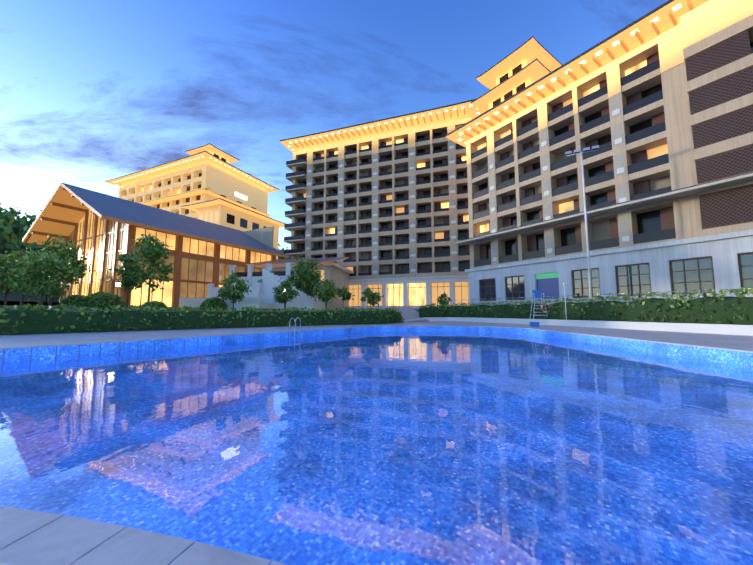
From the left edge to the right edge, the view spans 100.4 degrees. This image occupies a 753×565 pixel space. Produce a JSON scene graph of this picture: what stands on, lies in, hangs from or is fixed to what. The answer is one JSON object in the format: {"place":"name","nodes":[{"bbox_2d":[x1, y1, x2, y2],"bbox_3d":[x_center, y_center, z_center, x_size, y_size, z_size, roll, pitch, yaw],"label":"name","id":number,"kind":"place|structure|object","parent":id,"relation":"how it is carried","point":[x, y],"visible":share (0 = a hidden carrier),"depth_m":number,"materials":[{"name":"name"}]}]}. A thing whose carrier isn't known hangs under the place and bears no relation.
{"place":"outdoors","nodes":[
{"label":"outdoors","id":0,"kind":"place"},
{"bbox_2d":[0,203,290,305],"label":"trees","id":1,"kind":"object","parent":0,"point":[13,231],"depth_m":109.74,"materials":[{"name":"green plant"}]},
{"bbox_2d":[0,0,667,249],"label":"sky","id":2,"kind":"structure","parent":0,"point":[93,92],"materials":[{"name":"blue"}]},
{"bbox_2d":[0,305,749,334],"bbox_3d":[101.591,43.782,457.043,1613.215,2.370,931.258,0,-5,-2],"label":"terrain","id":3,"kind":"structure","parent":0,"point":[71,309],"depth_m":31.17,"materials":[{"name":"green plant"}]},
{"bbox_2d":[0,274,12,292],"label":"tree","id":4,"kind":"object","parent":3,"relation":"on","point":[1,283],"visible":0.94,"depth_m":28.99,"materials":[{"name":"green plant"}]},
{"bbox_2d":[0,251,22,304],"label":"tree","id":5,"kind":"object","parent":3,"relation":"on","point":[7,289],"visible":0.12,"depth_m":44.67,"materials":[{"name":"green plant"}]},
{"bbox_2d":[0,247,40,305],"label":"tree","id":6,"kind":"object","parent":3,"relation":"on","point":[9,267],"visible":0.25,"depth_m":40.67,"materials":[{"name":"green plant"}]},
{"bbox_2d":[20,285,60,305],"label":"tree","id":7,"kind":"object","parent":3,"relation":"on","point":[39,294],"depth_m":59.09,"materials":[{"name":"green plant"}]},
{"bbox_2d":[0,248,81,309],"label":"hedge tree","id":8,"kind":"object","parent":3,"relation":"on","point":[44,270],"visible":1,"depth_m":29.55,"materials":[{"name":"green plant"}]},
{"bbox_2d":[20,233,95,305],"bbox_3d":[-39.727,-1.596,39.276,6.689,9.009,6.318,4,-7,-38],"label":"tree","id":9,"kind":"object","parent":3,"relation":"on","point":[73,252],"visible":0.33,"depth_m":38.86,"materials":[{"name":"green plant"}]},
{"bbox_2d":[57,294,84,307],"bbox_3d":[-34.514,2.165,36.254,3.295,1.650,3.423,0,-5,-2],"label":"bush","id":10,"kind":"object","parent":3,"relation":"on","point":[73,299],"visible":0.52,"depth_m":35.19,"materials":[{"name":"green plant"}]},
{"bbox_2d":[78,291,126,309],"bbox_3d":[-29.909,2.044,34.368,4.247,2.176,4.281,0,-5,-2],"label":"bush","id":11,"kind":"object","parent":3,"relation":"on","point":[103,300],"visible":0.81,"depth_m":33.33,"materials":[{"name":"green plant"}]},
{"bbox_2d":[115,281,121,305],"bbox_3d":[-26.874,1.408,32.517,0.520,3.220,0.520,0,-5,-2],"label":"lantern","id":12,"kind":"object","parent":3,"relation":"on","point":[117,284],"visible":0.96,"depth_m":32.51,"materials":[{"name":"grey metal"}]},
{"bbox_2d":[109,252,152,306],"bbox_3d":[-31.563,-0.311,40.307,4.440,7.020,4.136,-3,-6,29],"label":"tree","id":13,"kind":"object","parent":3,"relation":"on","point":[130,284],"visible":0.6,"depth_m":39.76,"materials":[{"name":"green plant"}]},
{"bbox_2d":[127,233,172,301],"bbox_3d":[-27.211,-1.367,37.866,4.596,9.251,4.172,5,-7,-41],"label":"tree","id":14,"kind":"object","parent":3,"relation":"on","point":[150,253],"visible":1,"depth_m":37.44,"materials":[{"name":"green plant"}]},
{"bbox_2d":[139,300,167,310],"bbox_3d":[-25.544,2.696,35.945,2.942,1.340,2.882,0,-5,-2],"label":"bush","id":15,"kind":"object","parent":3,"relation":"on","point":[154,303],"visible":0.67,"depth_m":35.41,"materials":[{"name":"green plant"}]},
{"bbox_2d":[105,143,285,259],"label":"hotel building","id":16,"kind":"structure","parent":3,"relation":"on","point":[209,182],"depth_m":95.19,"materials":[{"name":"gold concrete"}]},
{"bbox_2d":[0,301,401,333],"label":"hedge","id":17,"kind":"object","parent":3,"relation":"on","point":[34,319],"visible":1,"depth_m":23.83,"materials":[{"name":"green plant"}]},
{"bbox_2d":[199,297,227,309],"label":"bush","id":18,"kind":"object","parent":3,"relation":"on","point":[213,302],"visible":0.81,"depth_m":41.25,"materials":[{"name":"green plant"}]},
{"bbox_2d":[216,271,251,311],"bbox_3d":[-18.282,1.159,39.950,4.070,5.162,4.304,3,-6,-31],"label":"hedge tree","id":19,"kind":"object","parent":3,"relation":"on","point":[229,291],"visible":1,"depth_m":39.64,"materials":[{"name":"green plant"}]},
{"bbox_2d":[179,257,353,310],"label":"link wing","id":20,"kind":"structure","parent":3,"relation":"on","point":[270,275],"depth_m":52.47,"materials":[{"name":"white paint"}]},
{"bbox_2d":[271,280,300,307],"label":"hedge tree","id":21,"kind":"object","parent":3,"relation":"on","point":[286,295],"visible":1,"depth_m":43.49,"materials":[{"name":"green plant"}]},
{"bbox_2d":[286,255,325,300],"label":"tree","id":22,"kind":"object","parent":3,"relation":"on","point":[307,280],"visible":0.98,"depth_m":48.99,"materials":[{"name":"green plant"}]},
{"bbox_2d":[311,279,340,307],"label":"hedge tree","id":23,"kind":"object","parent":3,"relation":"on","point":[327,293],"visible":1,"depth_m":45.02,"materials":[{"name":"green plant"}]},
{"bbox_2d":[337,286,354,300],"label":"tree","id":24,"kind":"object","parent":3,"relation":"on","point":[344,294],"visible":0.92,"depth_m":51.56,"materials":[{"name":"green plant"}]},
{"bbox_2d":[340,307,356,311],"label":"bush","id":25,"kind":"object","parent":3,"relation":"on","point":[348,308],"visible":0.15,"depth_m":40.44,"materials":[{"name":"green plant"}]},
{"bbox_2d":[360,287,383,310],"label":"tree","id":26,"kind":"object","parent":3,"relation":"on","point":[372,298],"visible":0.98,"depth_m":46.60,"materials":[{"name":"green plant"}]},
{"bbox_2d":[280,99,483,309],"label":"hotel building","id":27,"kind":"structure","parent":3,"relation":"on","point":[382,205],"depth_m":69.50,"materials":[{"name":"brown"}]},
{"bbox_2d":[437,292,451,306],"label":"tree","id":28,"kind":"object","parent":3,"relation":"on","point":[442,296],"visible":0.79,"depth_m":51.74,"materials":[{"name":"green plant"}]},
{"bbox_2d":[565,145,598,301],"bbox_3d":[20.878,-4.969,31.134,2.860,17.200,0.480,-3,-6,28],"label":"flood mast","id":29,"kind":"object","parent":3,"relation":"on","point":[577,151],"visible":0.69,"depth_m":31.28,"materials":[{"name":"grey metal"}]},
{"bbox_2d":[419,287,752,324],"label":"hedge","id":30,"kind":"object","parent":3,"relation":"on","point":[721,309],"visible":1,"depth_m":25.59,"materials":[{"name":"green plant"}]},
{"bbox_2d":[442,288,752,307],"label":"fence","id":31,"kind":"object","parent":3,"relation":"on","point":[593,294],"visible":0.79,"depth_m":31.54,"materials":[{"name":"silver metal"}]},
{"bbox_2d":[445,0,752,305],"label":"building","id":32,"kind":"structure","parent":3,"relation":"on","point":[656,105],"depth_m":34.00,"materials":[{"name":"brown"}]},
{"bbox_2d":[0,331,752,564],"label":"water","id":33,"kind":"structure","parent":0,"point":[427,448],"depth_m":4.19,"materials":[{"name":"blue liquid"}]},
{"bbox_2d":[0,321,752,349],"bbox_3d":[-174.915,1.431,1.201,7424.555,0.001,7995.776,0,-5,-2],"label":"ground","id":34,"kind":"structure","parent":0,"point":[732,341],"depth_m":18.76,"materials":[{"name":"stone"}]},
{"bbox_2d":[22,182,288,306],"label":"pavilion","id":35,"kind":"structure","parent":34,"relation":"on","point":[106,229],"depth_m":49.33,"materials":[{"name":"beige wood"}]},
{"bbox_2d":[0,326,752,366],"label":"pool shell","id":36,"kind":"object","parent":34,"relation":"in","point":[708,354],"visible":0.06,"depth_m":15.38,"materials":[{"name":"tile"}]},
{"bbox_2d":[0,325,752,564],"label":"coping","id":37,"kind":"object","parent":36,"relation":"on","point":[29,537],"visible":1,"depth_m":1.76,"materials":[{"name":"stone"}]},
{"bbox_2d":[289,318,300,337],"bbox_3d":[-5.896,3.663,22.673,0.622,2.242,0.544,-4,-7,34],"label":"pool ladder","id":38,"kind":"object","parent":37,"relation":"on","point":[295,321],"visible":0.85,"depth_m":22.68,"materials":[{"name":"silver metal"}]},
{"bbox_2d":[529,322,539,326],"bbox_3d":[14.466,3.847,28.739,0.740,0.430,0.540,-1,-6,8],"label":"blue box","id":39,"kind":"object","parent":34,"relation":"on","point":[534,324],"visible":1,"depth_m":28.50,"materials":[{"name":"blue plastic"}]},
{"bbox_2d":[530,290,550,318],"bbox_3d":[18.198,2.438,34.882,1.876,3.256,1.768,-1,-6,13],"label":"lifeguard chair","id":40,"kind":"object","parent":34,"relation":"on","point":[536,294],"visible":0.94,"depth_m":35.23,"materials":[{"name":"white paint"}]},
{"bbox_2d":[563,283,566,319],"bbox_3d":[19.079,1.888,31.644,0.240,3.750,0.300,0,-5,-2],"label":"short pole","id":41,"kind":"object","parent":34,"relation":"on","point":[564,284],"visible":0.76,"depth_m":31.65,"materials":[{"name":"white metal"}]},
{"bbox_2d":[404,317,752,335],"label":"pavement","id":42,"kind":"structure","parent":34,"relation":"on","point":[731,329],"depth_m":24.71,"materials":[{"name":"white stone"}]},
{"bbox_2d":[391,306,428,320],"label":"path","id":43,"kind":"structure","parent":0,"point":[407,312],"depth_m":52.59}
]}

